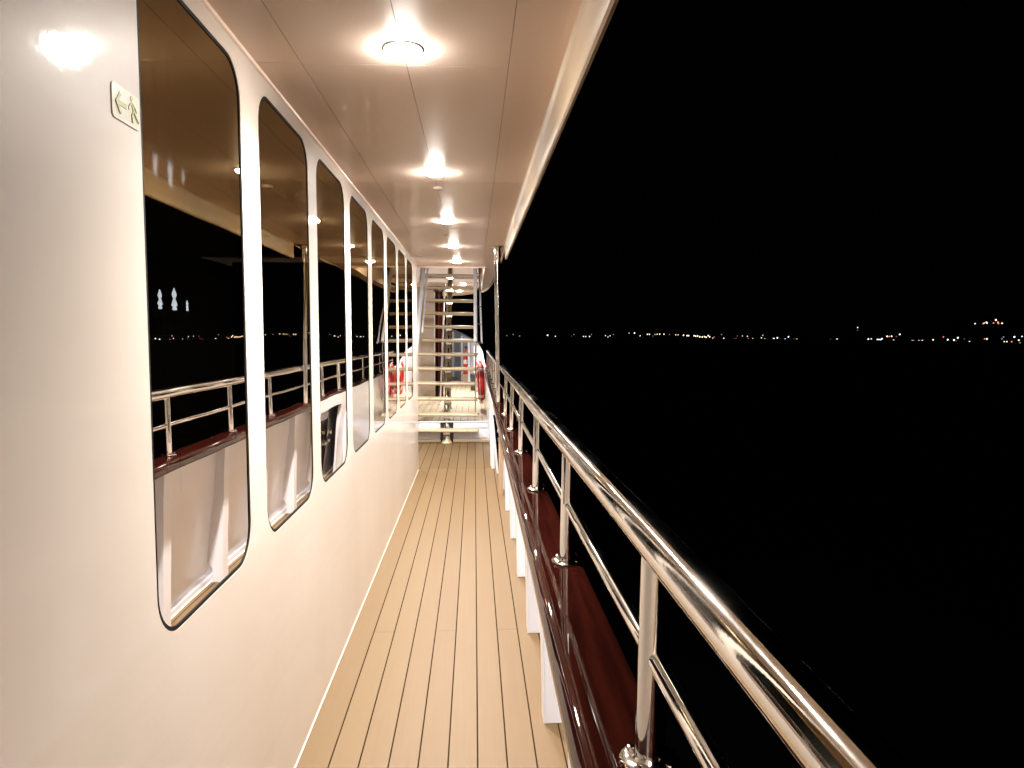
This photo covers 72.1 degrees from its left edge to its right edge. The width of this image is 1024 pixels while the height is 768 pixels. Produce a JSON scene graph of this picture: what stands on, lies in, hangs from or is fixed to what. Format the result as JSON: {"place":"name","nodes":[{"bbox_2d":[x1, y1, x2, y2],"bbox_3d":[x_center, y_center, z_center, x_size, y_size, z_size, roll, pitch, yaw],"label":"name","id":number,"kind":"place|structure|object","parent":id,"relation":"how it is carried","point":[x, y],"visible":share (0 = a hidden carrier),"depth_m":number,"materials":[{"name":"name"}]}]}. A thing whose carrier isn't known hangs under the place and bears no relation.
{"place":"outdoors","nodes":[
{"label":"outdoors","id":0,"kind":"place"},
{"bbox_2d":[296,442,567,767],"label":"deck planks","id":1,"kind":"object","parent":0,"point":[320,743],"visible":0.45,"depth_m":3.31,"materials":[{"name":"brown wood"}]},
{"bbox_2d":[0,0,418,767],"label":"deckhouse","id":2,"kind":"object","parent":1,"relation":"on","point":[208,378],"visible":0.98,"depth_m":1.49,"materials":[{"name":"beige paint"}]},
{"bbox_2d":[111,81,139,130],"bbox_3d":[-0.688,-0.494,1.256,0.003,0.060,0.099,0,4,-3],"label":"exit sign","id":3,"kind":"object","parent":2,"relation":"attached to","point":[125,106],"visible":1,"depth_m":1.25,"materials":[{"name":"beige plastic"}]},
{"bbox_2d":[136,0,250,630],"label":"window","id":4,"kind":"structure","parent":2,"relation":"in","point":[189,91],"depth_m":1.56,"materials":[{"name":"black glass"}]},
{"bbox_2d":[258,96,312,531],"bbox_3d":[-0.752,-0.214,2.372,0.004,1.327,0.609,0,4,-3],"label":"window","id":5,"kind":"structure","parent":2,"relation":"in","point":[283,171],"depth_m":2.32,"materials":[{"name":"black glass"}]},
{"bbox_2d":[316,159,347,481],"bbox_3d":[-0.791,-0.265,3.111,0.004,1.327,0.604,0,4,-3],"label":"window","id":6,"kind":"structure","parent":2,"relation":"in","point":[329,192],"depth_m":3.08,"materials":[{"name":"black glass"}]},
{"bbox_2d":[350,196,369,451],"bbox_3d":[-0.831,-0.316,3.854,0.004,1.327,0.599,0,4,-3],"label":"window","id":7,"kind":"structure","parent":2,"relation":"in","point":[358,219],"depth_m":3.84,"materials":[{"name":"black glass"}]},
{"bbox_2d":[371,220,385,432],"bbox_3d":[-0.871,-0.367,4.597,0.004,1.327,0.598,0,4,-3],"label":"window","id":8,"kind":"structure","parent":2,"relation":"in","point":[377,242],"depth_m":4.59,"materials":[{"name":"black glass"}]},
{"bbox_2d":[387,237,396,418],"bbox_3d":[-0.911,-0.418,5.340,0.004,1.327,0.598,0,4,-3],"label":"window","id":9,"kind":"structure","parent":2,"relation":"in","point":[391,254],"depth_m":5.33,"materials":[{"name":"black glass"}]},
{"bbox_2d":[207,0,581,295],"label":"deck ceiling","id":10,"kind":"structure","parent":2,"relation":"attached to","point":[462,100],"depth_m":2.27,"materials":[{"name":"paint"}]},
{"bbox_2d":[382,40,423,58],"bbox_3d":[-0.293,-0.894,1.895,0.112,0.015,0.112,0,4,-3],"label":"downlight","id":11,"kind":"object","parent":10,"relation":"attached to","point":[402,49],"visible":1,"depth_m":1.87,"materials":[{"name":"white"}]},
{"bbox_2d":[423,170,446,176],"bbox_3d":[-0.365,-0.992,3.330,0.112,0.015,0.112,0,4,-3],"label":"downlight","id":12,"kind":"object","parent":10,"relation":"attached to","point":[435,173],"visible":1,"depth_m":3.30,"materials":[{"name":"white"}]},
{"bbox_2d":[433,187,443,190],"bbox_3d":[-0.385,-1.017,3.674,0.056,0.014,0.056,0,4,-3],"label":"ceiling sensor","id":13,"kind":"object","parent":10,"relation":"attached to","point":[438,188],"visible":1,"depth_m":3.66,"materials":[{"name":"beige plastic"}]},
{"bbox_2d":[439,220,454,223],"bbox_3d":[-0.438,-1.089,4.743,0.112,0.015,0.112,0,4,-3],"label":"downlight","id":14,"kind":"object","parent":10,"relation":"attached to","point":[446,221],"visible":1,"depth_m":4.71,"materials":[{"name":"white"}]},
{"bbox_2d":[447,245,459,247],"bbox_3d":[-0.505,-1.180,6.064,0.112,0.015,0.112,0,4,-3],"label":"downlight","id":15,"kind":"object","parent":10,"relation":"attached to","point":[452,246],"visible":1,"depth_m":6.04,"materials":[{"name":"white"}]},
{"bbox_2d":[504,0,618,258],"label":"roof fascia","id":16,"kind":"structure","parent":10,"relation":"attached to","point":[594,17],"depth_m":2.02,"materials":[{"name":"beige paint"}]},
{"bbox_2d":[398,250,405,407],"bbox_3d":[-0.950,-0.469,6.081,0.004,1.327,0.598,0,4,-3],"label":"window","id":17,"kind":"structure","parent":2,"relation":"in","point":[401,261],"depth_m":6.07,"materials":[{"name":"black glass"}]},
{"bbox_2d":[407,259,412,399],"bbox_3d":[-0.990,-0.520,6.821,0.004,1.327,0.592,0,4,-3],"label":"window","id":18,"kind":"structure","parent":2,"relation":"in","point":[409,266],"depth_m":6.81,"materials":[{"name":"black glass"}]},
{"bbox_2d":[327,441,567,767],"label":"deck caulking","id":19,"kind":"object","parent":1,"relation":"in","point":[455,638],"depth_m":3.30,"materials":[{"name":"black rubber"}]},
{"bbox_2d":[417,268,482,443],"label":"staircase","id":20,"kind":"structure","parent":1,"relation":"on","point":[447,414],"depth_m":10.32,"materials":[{"name":"white wood"}]},
{"bbox_2d":[418,421,488,442],"bbox_3d":[-1.617,0.666,9.756,2.605,0.294,0.080,0,4,-3],"label":"deck step","id":21,"kind":"object","parent":1,"relation":"on","point":[482,435],"visible":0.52,"depth_m":9.80,"materials":[{"name":"white paint"}]},
{"bbox_2d":[489,410,494,467],"bbox_3d":[-0.224,0.608,7.939,0.056,0.661,0.202,0,4,-3],"label":"support","id":22,"kind":"object","parent":1,"relation":"on","point":[492,458],"visible":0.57,"depth_m":7.85,"materials":[{"name":"white metal"}]},
{"bbox_2d":[443,329,666,767],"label":"bulwark","id":23,"kind":"object","parent":1,"relation":"on","point":[588,689],"visible":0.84,"depth_m":1.49,"materials":[{"name":"white paint"}]},
{"bbox_2d":[476,360,481,391],"bbox_3d":[-0.584,-0.120,12.709,0.110,0.660,0.660,-2,4,-3],"label":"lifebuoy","id":24,"kind":"object","parent":23,"relation":"attached to","point":[478,362],"visible":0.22,"depth_m":12.57,"materials":[{"name":"white"}]},
{"bbox_2d":[477,363,484,402],"bbox_3d":[-0.502,-0.028,11.364,0.110,0.660,0.660,-2,4,-3],"label":"lifebuoy","id":25,"kind":"object","parent":23,"relation":"attached to","point":[480,378],"visible":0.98,"depth_m":11.11,"materials":[{"name":"red plastic"}]},
{"bbox_2d":[492,245,502,401],"bbox_3d":[-0.125,-0.515,6.111,0.096,1.351,0.090,0,4,-3],"label":"support post","id":26,"kind":"object","parent":23,"relation":"on","point":[498,313],"visible":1,"depth_m":6.09,"materials":[{"name":"silver metal"}]},
{"bbox_2d":[497,429,502,494],"bbox_3d":[-0.079,0.611,7.014,0.136,0.780,0.940,0,4,-3],"label":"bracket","id":27,"kind":"object","parent":23,"relation":"attached to","point":[500,470],"visible":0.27,"depth_m":6.56,"materials":[{"name":"white metal"}]},
{"bbox_2d":[485,349,913,767],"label":"railing","id":28,"kind":"object","parent":23,"relation":"on","point":[811,716],"visible":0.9,"depth_m":0.81,"materials":[{"name":"silver metal"}]},
{"bbox_2d":[418,378,498,438],"bbox_3d":[-2.263,0.211,16.149,3.600,0.247,12.810,0,4,-3],"label":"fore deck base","id":29,"kind":"object","parent":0,"point":[496,433],"depth_m":9.87,"materials":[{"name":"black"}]},
{"bbox_2d":[418,375,518,420],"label":"fore deck planks","id":30,"kind":"object","parent":29,"relation":"on","point":[437,407],"visible":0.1,"depth_m":11.86,"materials":[{"name":"beige wood"}]},
{"bbox_2d":[417,287,434,395],"bbox_3d":[-2.675,-0.758,13.155,2.465,2.090,0.100,0,4,-3],"label":"fore bulkhead","id":31,"kind":"object","parent":30,"relation":"on","point":[426,375],"visible":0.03,"depth_m":13.17,"materials":[{"name":"beige paint"}]},
{"bbox_2d":[433,290,443,396],"bbox_3d":[-1.339,-0.742,12.927,0.200,2.090,0.200,0,4,-3],"label":"mast","id":32,"kind":"object","parent":30,"relation":"on","point":[438,318],"visible":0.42,"depth_m":12.86,"materials":[{"name":"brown wood"}]},
{"bbox_2d":[438,283,445,403],"bbox_3d":[-1.222,-0.694,12.233,0.149,2.091,0.080,0,4,-3],"label":"thin pole","id":33,"kind":"object","parent":30,"relation":"on","point":[442,344],"visible":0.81,"depth_m":12.22,"materials":[{"name":"white metal"}]},
{"bbox_2d":[461,346,467,381],"bbox_3d":[-1.155,-0.481,17.591,0.211,0.930,0.261,0,4,-3],"label":"fire extinguisher","id":34,"kind":"object","parent":30,"relation":"on","point":[464,376],"visible":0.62,"depth_m":17.51,"materials":[{"name":"red metal"}]},
{"bbox_2d":[469,373,476,391],"bbox_3d":[-0.832,-0.037,15.210,0.180,0.370,0.700,0,4,-3],"label":"mooring bollard","id":35,"kind":"object","parent":30,"relation":"on","point":[472,377],"visible":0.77,"depth_m":14.96,"materials":[{"name":"grey metal"}]},
{"bbox_2d":[444,0,1023,333],"label":"sky","id":36,"kind":"structure","parent":0,"point":[714,166],"materials":[{"name":"black"}]},
{"bbox_2d":[472,338,1023,767],"bbox_3d":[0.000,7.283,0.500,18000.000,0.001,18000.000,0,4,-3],"label":"sea","id":37,"kind":"structure","parent":0,"point":[844,519],"depth_m":30.34,"materials":[{"name":"black liquid"}]},
{"bbox_2d":[462,313,1023,343],"bbox_3d":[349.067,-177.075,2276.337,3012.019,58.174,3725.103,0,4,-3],"label":"shore","id":38,"kind":"structure","parent":37,"relation":"on","point":[964,329],"depth_m":1365.99,"materials":[{"name":"grey"}]}
]}

